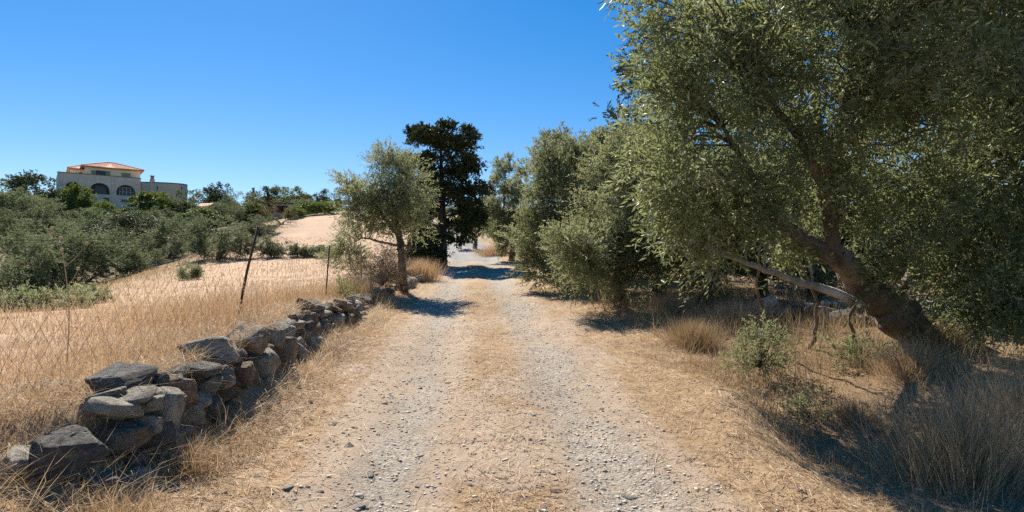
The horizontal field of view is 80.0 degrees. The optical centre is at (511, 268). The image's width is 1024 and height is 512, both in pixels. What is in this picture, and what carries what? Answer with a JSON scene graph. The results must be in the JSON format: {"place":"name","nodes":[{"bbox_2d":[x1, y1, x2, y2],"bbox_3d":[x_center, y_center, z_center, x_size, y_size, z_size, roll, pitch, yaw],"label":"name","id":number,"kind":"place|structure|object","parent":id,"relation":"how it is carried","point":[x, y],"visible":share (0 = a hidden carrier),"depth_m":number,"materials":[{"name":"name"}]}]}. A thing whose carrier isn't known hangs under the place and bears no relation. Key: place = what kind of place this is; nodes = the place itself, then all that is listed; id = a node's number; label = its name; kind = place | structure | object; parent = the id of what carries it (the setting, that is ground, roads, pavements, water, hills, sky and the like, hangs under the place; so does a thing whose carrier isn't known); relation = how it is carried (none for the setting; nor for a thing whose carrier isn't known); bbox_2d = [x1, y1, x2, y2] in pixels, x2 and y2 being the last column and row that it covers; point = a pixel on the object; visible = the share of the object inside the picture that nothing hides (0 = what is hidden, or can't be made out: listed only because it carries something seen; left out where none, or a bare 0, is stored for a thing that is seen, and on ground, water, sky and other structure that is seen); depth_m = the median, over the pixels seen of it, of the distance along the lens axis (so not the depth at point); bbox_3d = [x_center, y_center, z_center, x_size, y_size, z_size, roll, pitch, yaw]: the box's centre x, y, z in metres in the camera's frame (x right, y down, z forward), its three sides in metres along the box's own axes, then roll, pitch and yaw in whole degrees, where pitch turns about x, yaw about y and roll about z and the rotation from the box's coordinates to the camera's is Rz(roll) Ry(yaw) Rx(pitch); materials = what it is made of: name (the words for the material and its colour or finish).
{"place":"outdoors","nodes":[
{"label":"outdoors","id":0,"kind":"place"},
{"bbox_2d":[173,221,805,511],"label":"dirt track","id":1,"kind":"structure","parent":0,"point":[468,267],"depth_m":5.25,"materials":[{"name":"beige gravel"}]},
{"bbox_2d":[281,485,293,489],"bbox_3d":[-1.462,1.430,3.980,0.066,0.025,0.086,-7,-4,23],"label":"loose stone","id":2,"kind":"object","parent":1,"relation":"on","point":[287,487],"visible":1,"depth_m":3.96,"materials":[{"name":"beige stone"}]},
{"bbox_2d":[344,442,353,447],"bbox_3d":[-1.284,1.405,4.800,0.067,0.026,0.087,25,38,28],"label":"loose stone","id":3,"kind":"object","parent":1,"relation":"on","point":[348,444],"visible":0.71,"depth_m":4.80,"materials":[{"name":"grey stone"}]},
{"bbox_2d":[354,503,365,508],"bbox_3d":[-0.962,1.496,3.820,0.088,0.026,0.068,-15,3,-42],"label":"loose stone","id":4,"kind":"object","parent":1,"relation":"on","point":[361,505],"visible":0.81,"depth_m":3.81,"materials":[{"name":"beige stone"}]},
{"bbox_2d":[365,471,373,477],"bbox_3d":[-1.015,1.460,4.300,0.092,0.027,0.071,-17,11,-8],"label":"loose stone","id":5,"kind":"object","parent":1,"relation":"on","point":[370,474],"visible":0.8,"depth_m":4.29,"materials":[{"name":"grey stone"}]},
{"bbox_2d":[550,489,562,492],"bbox_3d":[0.291,1.450,3.960,0.085,0.025,0.066,11,6,-27],"label":"loose stone","id":6,"kind":"object","parent":1,"relation":"on","point":[556,490],"visible":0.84,"depth_m":3.95,"materials":[{"name":"beige stone"}]},
{"bbox_2d":[622,495,636,499],"bbox_3d":[0.773,1.495,3.980,0.096,0.028,0.074,7,-7,-7],"label":"loose stone","id":7,"kind":"object","parent":1,"relation":"on","point":[629,498],"visible":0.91,"depth_m":3.96,"materials":[{"name":"grey stone"}]},
{"bbox_2d":[0,211,1023,511],"bbox_3d":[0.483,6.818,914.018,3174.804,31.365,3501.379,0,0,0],"label":"ground","id":8,"kind":"structure","parent":0,"point":[310,229],"depth_m":6.21,"materials":[{"name":"beige soil"}]},
{"bbox_2d":[0,207,34,248],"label":"grove tree","id":9,"kind":"object","parent":8,"relation":"on","point":[12,223],"visible":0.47,"depth_m":48.49,"materials":[{"name":"green plant"}]},
{"bbox_2d":[0,178,42,215],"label":"grove tree","id":10,"kind":"object","parent":8,"relation":"on","point":[2,179],"visible":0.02,"depth_m":82.01,"materials":[{"name":"green plant"}]},
{"bbox_2d":[0,186,63,228],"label":"grove tree","id":11,"kind":"object","parent":8,"relation":"on","point":[25,200],"visible":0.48,"depth_m":69.26,"materials":[{"name":"green plant"}]},
{"bbox_2d":[0,169,77,224],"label":"grove tree","id":12,"kind":"object","parent":8,"relation":"on","point":[32,180],"visible":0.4,"depth_m":77.78,"materials":[{"name":"green plant"}]},
{"bbox_2d":[0,201,81,239],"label":"grove tree","id":13,"kind":"object","parent":8,"relation":"on","point":[60,212],"visible":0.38,"depth_m":55.31,"materials":[{"name":"green plant"}]},
{"bbox_2d":[0,232,84,302],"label":"grove tree","id":14,"kind":"object","parent":8,"relation":"on","point":[40,262],"visible":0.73,"depth_m":26.95,"materials":[{"name":"green plant"}]},
{"bbox_2d":[0,217,90,265],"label":"grove tree","id":15,"kind":"object","parent":8,"relation":"on","point":[15,250],"visible":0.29,"depth_m":37.50,"materials":[{"name":"green plant"}]},
{"bbox_2d":[0,279,96,311],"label":"green shrub","id":16,"kind":"object","parent":8,"relation":"on","point":[27,295],"visible":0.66,"depth_m":12.58,"materials":[{"name":"green plant"}]},
{"bbox_2d":[50,226,88,365],"bbox_3d":[-3.809,0.247,5.151,0.351,1.227,0.203,0,0,6],"label":"dry thistle","id":17,"kind":"object","parent":8,"relation":"on","point":[77,269],"visible":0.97,"depth_m":5.20,"materials":[{"name":"brown plant"}]},
{"bbox_2d":[16,222,131,293],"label":"grove tree","id":18,"kind":"object","parent":8,"relation":"on","point":[83,255],"visible":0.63,"depth_m":29.60,"materials":[{"name":"green plant"}]},
{"bbox_2d":[53,182,102,224],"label":"grove tree","id":19,"kind":"object","parent":8,"relation":"on","point":[73,194],"visible":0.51,"depth_m":77.31,"materials":[{"name":"green plant"}]},
{"bbox_2d":[48,206,123,237],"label":"grove tree","id":20,"kind":"object","parent":8,"relation":"on","point":[90,212],"visible":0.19,"depth_m":51.22,"materials":[{"name":"green plant"}]},
{"bbox_2d":[55,281,117,302],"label":"green shrub","id":21,"kind":"object","parent":8,"relation":"on","point":[94,289],"visible":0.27,"depth_m":14.26,"materials":[{"name":"green plant"}]},
{"bbox_2d":[82,199,126,226],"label":"grove tree","id":22,"kind":"object","parent":8,"relation":"on","point":[110,206],"visible":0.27,"depth_m":71.28,"materials":[{"name":"green plant"}]},
{"bbox_2d":[71,221,141,253],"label":"grove tree","id":23,"kind":"object","parent":8,"relation":"on","point":[104,231],"visible":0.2,"depth_m":41.79,"materials":[{"name":"green plant"}]},
{"bbox_2d":[56,162,187,210],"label":"villa","id":24,"kind":"object","parent":8,"relation":"on","point":[117,184],"visible":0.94,"depth_m":87.33,"materials":[{"name":"stone"},{"name":"roof tile"}]},
{"bbox_2d":[95,185,106,194],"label":"window","id":25,"kind":"structure","parent":24,"relation":"in","point":[99,189],"depth_m":86.74,"materials":[{"name":"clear glass"}]},
{"bbox_2d":[96,170,105,174],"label":"window","id":26,"kind":"structure","parent":24,"relation":"in","point":[98,172],"depth_m":87.05,"materials":[{"name":"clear glass"}]},
{"bbox_2d":[119,187,133,195],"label":"window","id":27,"kind":"structure","parent":24,"relation":"in","point":[123,191],"depth_m":88.60,"materials":[{"name":"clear glass"}]},
{"bbox_2d":[85,228,166,276],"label":"grove tree","id":28,"kind":"object","parent":8,"relation":"on","point":[132,265],"visible":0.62,"depth_m":32.70,"materials":[{"name":"green plant"}]},
{"bbox_2d":[17,452,242,511],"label":"grass clump","id":29,"kind":"object","parent":8,"relation":"on","point":[114,507],"visible":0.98,"depth_m":3.38,"materials":[{"name":"plant"}]},
{"bbox_2d":[90,209,170,237],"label":"grove tree","id":30,"kind":"object","parent":8,"relation":"on","point":[133,219],"visible":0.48,"depth_m":48.95,"materials":[{"name":"green plant"}]},
{"bbox_2d":[121,190,179,224],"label":"grove tree","id":31,"kind":"object","parent":8,"relation":"on","point":[151,199],"visible":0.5,"depth_m":74.11,"materials":[{"name":"green plant"}]},
{"bbox_2d":[131,216,196,258],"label":"grove tree","id":32,"kind":"object","parent":8,"relation":"on","point":[163,242],"visible":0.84,"depth_m":39.45,"materials":[{"name":"green plant"}]},
{"bbox_2d":[141,206,186,233],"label":"grove tree","id":33,"kind":"object","parent":8,"relation":"on","point":[158,213],"visible":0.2,"depth_m":59.26,"materials":[{"name":"green plant"}]},
{"bbox_2d":[159,188,200,217],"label":"grove tree","id":34,"kind":"object","parent":8,"relation":"on","point":[183,207],"visible":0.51,"depth_m":76.58,"materials":[{"name":"green plant"}]},
{"bbox_2d":[0,227,361,391],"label":"wire fence","id":35,"kind":"object","parent":8,"relation":"on","point":[249,262],"visible":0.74,"depth_m":6.55,"materials":[{"name":"metal"}]},
{"bbox_2d":[171,262,206,279],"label":"green shrub","id":36,"kind":"object","parent":8,"relation":"on","point":[196,272],"visible":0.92,"depth_m":22.80,"materials":[{"name":"green plant"}]},
{"bbox_2d":[165,212,216,243],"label":"grove tree","id":37,"kind":"object","parent":8,"relation":"on","point":[191,220],"visible":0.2,"depth_m":45.56,"materials":[{"name":"green plant"}]},
{"bbox_2d":[0,285,396,493],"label":"dry stone wall","id":38,"kind":"structure","parent":8,"relation":"on","point":[139,424],"depth_m":4.27,"materials":[{"name":"grey stone"}]},
{"bbox_2d":[125,424,271,490],"bbox_3d":[-2.129,1.218,4.137,1.051,0.432,1.036,0,0,0],"label":"grass clump","id":39,"kind":"object","parent":8,"relation":"on","point":[201,462],"visible":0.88,"depth_m":4.13,"materials":[{"name":"plant"}]},
{"bbox_2d":[175,206,228,226],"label":"grove tree","id":40,"kind":"object","parent":8,"relation":"on","point":[204,211],"visible":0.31,"depth_m":65.46,"materials":[{"name":"green plant"}]},
{"bbox_2d":[197,203,213,214],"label":"outbuilding","id":41,"kind":"structure","parent":8,"relation":"on","point":[204,204],"depth_m":81.62,"materials":[{"name":"tile"}]},
{"bbox_2d":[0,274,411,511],"bbox_3d":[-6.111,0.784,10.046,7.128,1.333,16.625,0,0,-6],"label":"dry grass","id":42,"kind":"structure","parent":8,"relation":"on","point":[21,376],"depth_m":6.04,"materials":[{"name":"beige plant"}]},
{"bbox_2d":[0,236,412,394],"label":"field stubble","id":43,"kind":"object","parent":8,"relation":"on","point":[128,279],"visible":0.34,"depth_m":21.08,"materials":[{"name":"beige plant"}]},
{"bbox_2d":[188,185,226,206],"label":"grove tree","id":44,"kind":"object","parent":8,"relation":"on","point":[214,196],"visible":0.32,"depth_m":91.63,"materials":[{"name":"green plant"}]},
{"bbox_2d":[174,213,257,260],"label":"grove tree","id":45,"kind":"object","parent":8,"relation":"on","point":[196,228],"visible":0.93,"depth_m":35.45,"materials":[{"name":"green plant"}]},
{"bbox_2d":[207,181,234,207],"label":"grove tree","id":46,"kind":"object","parent":8,"relation":"on","point":[225,194],"visible":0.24,"depth_m":93.75,"materials":[{"name":"green plant"}]},
{"bbox_2d":[201,200,251,225],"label":"grove tree","id":47,"kind":"object","parent":8,"relation":"on","point":[218,207],"visible":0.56,"depth_m":69.24,"materials":[{"name":"green plant"}]},
{"bbox_2d":[209,191,266,218],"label":"grove tree","id":48,"kind":"object","parent":8,"relation":"on","point":[252,198],"visible":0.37,"depth_m":83.29,"materials":[{"name":"green plant"}]},
{"bbox_2d":[239,201,271,222],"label":"grove tree","id":49,"kind":"object","parent":8,"relation":"on","point":[254,209],"visible":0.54,"depth_m":71.14,"materials":[{"name":"green plant"}]},
{"bbox_2d":[229,214,282,236],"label":"grove tree","id":50,"kind":"object","parent":8,"relation":"on","point":[264,226],"visible":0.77,"depth_m":46.72,"materials":[{"name":"green plant"}]},
{"bbox_2d":[247,186,278,212],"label":"grove tree","id":51,"kind":"object","parent":8,"relation":"on","point":[269,195],"visible":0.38,"depth_m":93.59,"materials":[{"name":"green plant"}]},
{"bbox_2d":[256,199,278,220],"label":"bare shrub","id":52,"kind":"object","parent":8,"relation":"on","point":[276,200],"visible":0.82,"depth_m":70.04,"materials":[{"name":"green plant"}]},
{"bbox_2d":[264,185,287,212],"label":"grove tree","id":53,"kind":"object","parent":8,"relation":"on","point":[277,189],"visible":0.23,"depth_m":94.49,"materials":[{"name":"green plant"}]},
{"bbox_2d":[269,214,286,220],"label":"terrace wall","id":54,"kind":"structure","parent":8,"relation":"on","point":[278,216],"depth_m":76.00,"materials":[{"name":"grey stone"}]},
{"bbox_2d":[273,204,291,213],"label":"stone shed","id":55,"kind":"structure","parent":8,"relation":"on","point":[281,207],"depth_m":79.66,"materials":[{"name":"stone"}]},
{"bbox_2d":[263,204,303,224],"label":"bare shrub","id":56,"kind":"object","parent":8,"relation":"on","point":[282,215],"visible":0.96,"depth_m":51.61,"materials":[{"name":"green plant"}]},
{"bbox_2d":[231,233,344,257],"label":"green shrub","id":57,"kind":"object","parent":8,"relation":"on","point":[272,253],"visible":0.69,"depth_m":35.79,"materials":[{"name":"green plant"}]},
{"bbox_2d":[269,186,312,213],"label":"grove tree","id":58,"kind":"object","parent":8,"relation":"on","point":[283,199],"visible":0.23,"depth_m":90.87,"materials":[{"name":"green plant"}]},
{"bbox_2d":[280,204,308,219],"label":"green shrub","id":59,"kind":"object","parent":8,"relation":"on","point":[296,210],"visible":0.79,"depth_m":55.54,"materials":[{"name":"green plant"}]},
{"bbox_2d":[288,198,319,214],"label":"grove tree","id":60,"kind":"object","parent":8,"relation":"on","point":[298,201],"visible":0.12,"depth_m":61.37,"materials":[{"name":"green plant"}]},
{"bbox_2d":[285,193,339,214],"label":"grove tree","id":61,"kind":"object","parent":8,"relation":"on","point":[304,196],"visible":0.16,"depth_m":84.62,"materials":[{"name":"green plant"}]},
{"bbox_2d":[298,199,344,214],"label":"green shrub","id":62,"kind":"object","parent":8,"relation":"on","point":[313,207],"visible":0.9,"depth_m":57.53,"materials":[{"name":"green plant"}]},
{"bbox_2d":[312,188,343,210],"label":"grove tree","id":63,"kind":"object","parent":8,"relation":"on","point":[322,197],"visible":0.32,"depth_m":91.38,"materials":[{"name":"green plant"}]},
{"bbox_2d":[322,274,359,298],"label":"green shrub","id":64,"kind":"object","parent":8,"relation":"on","point":[346,288],"visible":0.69,"depth_m":11.91,"materials":[{"name":"green plant"}]},
{"bbox_2d":[304,274,399,305],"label":"grass clump","id":65,"kind":"object","parent":8,"relation":"on","point":[364,286],"visible":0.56,"depth_m":13.48,"materials":[{"name":"beige plant"}]},
{"bbox_2d":[313,137,442,293],"bbox_3d":[-3.603,-1.453,16.399,3.473,4.377,2.205,0,0,0],"label":"olive tree","id":66,"kind":"object","parent":8,"relation":"on","point":[377,204],"visible":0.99,"depth_m":16.13,"materials":[{"name":"green plant"}]},
{"bbox_2d":[341,240,420,295],"bbox_3d":[-3.397,0.073,15.584,2.231,1.720,2.027,0,0,0],"label":"dead brush","id":67,"kind":"object","parent":8,"relation":"on","point":[380,274],"visible":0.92,"depth_m":15.51,"materials":[{"name":"brown plant"}]},
{"bbox_2d":[385,259,436,288],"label":"dry stone wall","id":68,"kind":"structure","parent":8,"relation":"on","point":[418,278],"depth_m":18.97,"materials":[{"name":"grey stone"}]},
{"bbox_2d":[391,256,453,282],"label":"grass clump","id":69,"kind":"object","parent":8,"relation":"on","point":[427,271],"visible":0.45,"depth_m":20.28,"materials":[{"name":"beige plant"}]},
{"bbox_2d":[404,228,454,265],"bbox_3d":[-3.828,-0.848,27.182,2.527,2.010,2.272,0,0,15],"label":"dead brush","id":70,"kind":"object","parent":8,"relation":"on","point":[432,250],"visible":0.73,"depth_m":26.63,"materials":[{"name":"plant"}]},
{"bbox_2d":[390,116,498,266],"bbox_3d":[-3.146,-3.623,28.986,5.153,7.080,5.262,0,0,0],"label":"cypress tree","id":71,"kind":"object","parent":8,"relation":"on","point":[440,138],"visible":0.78,"depth_m":28.16,"materials":[{"name":"green plant"}]},
{"bbox_2d":[446,205,457,212],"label":"grove tree","id":72,"kind":"object","parent":8,"relation":"on","point":[449,208],"visible":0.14,"depth_m":90.40,"materials":[{"name":"green plant"}]},
{"bbox_2d":[452,199,501,248],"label":"olive tree","id":73,"kind":"object","parent":8,"relation":"on","point":[476,242],"visible":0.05,"depth_m":40.81,"materials":[{"name":"green plant"}]},
{"bbox_2d":[459,245,515,256],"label":"grass clump","id":74,"kind":"object","parent":8,"relation":"on","point":[488,251],"visible":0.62,"depth_m":36.55,"materials":[{"name":"beige plant"}]},
{"bbox_2d":[0,283,1022,511],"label":"straw litter","id":75,"kind":"object","parent":8,"relation":"on","point":[827,483],"visible":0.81,"depth_m":5.05,"materials":[{"name":"beige plant"}]},
{"bbox_2d":[477,151,559,261],"bbox_3d":[0.684,-3.269,32.286,5.190,6.199,3.872,0,0,38],"label":"olive tree","id":76,"kind":"object","parent":8,"relation":"on","point":[508,189],"visible":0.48,"depth_m":32.29,"materials":[{"name":"green plant"}]},
{"bbox_2d":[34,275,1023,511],"bbox_3d":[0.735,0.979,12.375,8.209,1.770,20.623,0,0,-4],"label":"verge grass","id":77,"kind":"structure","parent":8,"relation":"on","point":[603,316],"depth_m":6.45,"materials":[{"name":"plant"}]},
{"bbox_2d":[489,127,614,293],"bbox_3d":[1.754,-1.511,17.517,4.585,5.211,2.849,0,0,-19],"label":"olive tree","id":78,"kind":"object","parent":8,"relation":"on","point":[551,186],"visible":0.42,"depth_m":17.05,"materials":[{"name":"green plant"}]},
{"bbox_2d":[527,121,620,224],"bbox_3d":[2.432,-2.518,22.131,4.100,5.880,2.661,0,0,14],"label":"olive tree","id":79,"kind":"object","parent":8,"relation":"on","point":[558,136],"visible":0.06,"depth_m":21.83,"materials":[{"name":"green plant"}]},
{"bbox_2d":[534,108,709,311],"bbox_3d":[2.333,-1.125,12.991,4.350,4.666,2.963,0,0,-23],"label":"olive tree","id":80,"kind":"object","parent":8,"relation":"on","point":[592,251],"visible":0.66,"depth_m":12.67,"materials":[{"name":"green plant"}]},
{"bbox_2d":[619,287,719,319],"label":"grass clump","id":81,"kind":"object","parent":8,"relation":"on","point":[674,303],"visible":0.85,"depth_m":12.35,"materials":[{"name":"plant"}]},
{"bbox_2d":[597,103,756,296],"bbox_3d":[4.229,-1.715,15.326,4.304,5.108,3.093,0,0,28],"label":"olive tree","id":82,"kind":"object","parent":8,"relation":"on","point":[653,289],"visible":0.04,"depth_m":15.21,"materials":[{"name":"green plant"}]},
{"bbox_2d":[679,230,685,301],"bbox_3d":[3.626,0.039,13.003,0.150,1.721,0.134,0,0,0],"label":"wooden post","id":83,"kind":"object","parent":8,"relation":"on","point":[682,284],"visible":0.2,"depth_m":12.95,"materials":[{"name":"brown wood"}]},
{"bbox_2d":[589,0,777,224],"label":"tree","id":84,"kind":"object","parent":8,"relation":"on","point":[621,69],"visible":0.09,"depth_m":20.80,"materials":[{"name":"green plant"}]},
{"bbox_2d":[648,315,763,353],"bbox_3d":[2.786,0.937,9.196,1.883,0.636,1.677,0,0,0],"label":"grass clump","id":85,"kind":"object","parent":8,"relation":"on","point":[682,333],"visible":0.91,"depth_m":9.09,"materials":[{"name":"beige plant"}]},
{"bbox_2d":[663,279,765,307],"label":"grass clump","id":86,"kind":"object","parent":8,"relation":"on","point":[712,293],"visible":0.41,"depth_m":13.05,"materials":[{"name":"brown plant"}]},
{"bbox_2d":[675,296,804,333],"bbox_3d":[3.768,0.753,10.216,2.346,0.684,2.386,0,0,0],"label":"grass clump","id":87,"kind":"object","parent":8,"relation":"on","point":[741,312],"visible":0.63,"depth_m":10.28,"materials":[{"name":"plant"}]},
{"bbox_2d":[710,308,808,384],"bbox_3d":[3.083,0.999,7.635,1.102,1.036,0.909,0,0,-41],"label":"green shrub","id":88,"kind":"object","parent":8,"relation":"on","point":[759,360],"visible":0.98,"depth_m":7.56,"materials":[{"name":"green plant"}]},
{"bbox_2d":[672,121,849,305],"bbox_3d":[5.499,-1.233,13.458,4.453,4.510,2.894,0,0,0],"label":"olive tree","id":89,"kind":"object","parent":8,"relation":"on","point":[763,276],"visible":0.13,"depth_m":12.94,"materials":[{"name":"green plant"}]},
{"bbox_2d":[771,383,844,425],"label":"green shrub","id":90,"kind":"object","parent":8,"relation":"on","point":[795,403],"visible":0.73,"depth_m":6.32,"materials":[{"name":"green plant"}]},
{"bbox_2d":[594,0,1023,358],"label":"olive tree","id":91,"kind":"object","parent":8,"relation":"on","point":[881,92],"visible":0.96,"depth_m":6.84,"materials":[{"name":"green plant"}]},
{"bbox_2d":[717,0,930,302],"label":"tree","id":92,"kind":"object","parent":8,"relation":"on","point":[821,295],"visible":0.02,"depth_m":12.83,"materials":[{"name":"green plant"}]},
{"bbox_2d":[732,295,946,326],"bbox_3d":[5.508,0.779,10.682,3.311,0.618,1.496,0,0,14],"label":"stone row","id":93,"kind":"object","parent":8,"relation":"on","point":[771,300],"visible":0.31,"depth_m":10.69,"materials":[{"name":"grey stone"}]},
{"bbox_2d":[798,386,913,437],"bbox_3d":[3.471,1.430,6.278,1.366,0.424,1.295,0,0,0],"label":"grass clump","id":94,"kind":"object","parent":8,"relation":"on","point":[855,417],"visible":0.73,"depth_m":6.16,"materials":[{"name":"brown plant"}]},
{"bbox_2d":[810,330,903,373],"bbox_3d":[4.333,1.086,7.634,1.101,0.622,0.854,0,0,0],"label":"green shrub","id":95,"kind":"object","parent":8,"relation":"on","point":[849,346],"visible":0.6,"depth_m":7.60,"materials":[{"name":"green plant"}]},
{"bbox_2d":[784,208,1022,298],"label":"olive tree","id":96,"kind":"object","parent":8,"relation":"on","point":[839,288],"visible":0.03,"depth_m":14.42,"materials":[{"name":"green plant"}]},
{"bbox_2d":[826,332,986,402],"bbox_3d":[4.369,1.072,6.810,1.731,0.806,2.090,0,0,30],"label":"grass clump","id":97,"kind":"object","parent":8,"relation":"on","point":[912,365],"visible":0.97,"depth_m":6.83,"materials":[{"name":"plant"}]},
{"bbox_2d":[790,364,1023,511],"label":"grass clump","id":98,"kind":"object","parent":8,"relation":"on","point":[960,458],"visible":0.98,"depth_m":4.80,"materials":[{"name":"plant"}]},
{"bbox_2d":[819,0,1023,358],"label":"olive tree","id":99,"kind":"object","parent":8,"relation":"on","point":[1015,181],"visible":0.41,"depth_m":7.46,"materials":[{"name":"green plant"}]},
{"bbox_2d":[858,9,1023,287],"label":"olive tree","id":100,"kind":"object","parent":8,"relation":"on","point":[937,150],"depth_m":16.73,"materials":[{"name":"green plant"}]},
{"bbox_2d":[863,309,1023,363],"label":"grass clump","id":101,"kind":"object","parent":8,"relation":"on","point":[943,333],"visible":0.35,"depth_m":7.66,"materials":[{"name":"beige plant"}]},
{"bbox_2d":[874,344,1023,454],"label":"grass clump","id":102,"kind":"object","parent":8,"relation":"on","point":[1013,389],"visible":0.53,"depth_m":5.46,"materials":[{"name":"plant"}]},
{"bbox_2d":[0,0,1023,225],"label":"sky","id":103,"kind":"structure","parent":0,"point":[246,95],"materials":[{"name":"blue"}]},
{"bbox_2d":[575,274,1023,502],"bbox_3d":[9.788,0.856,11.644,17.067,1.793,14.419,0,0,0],"label":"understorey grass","id":104,"kind":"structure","parent":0,"point":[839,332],"depth_m":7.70,"materials":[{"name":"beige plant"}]}
]}

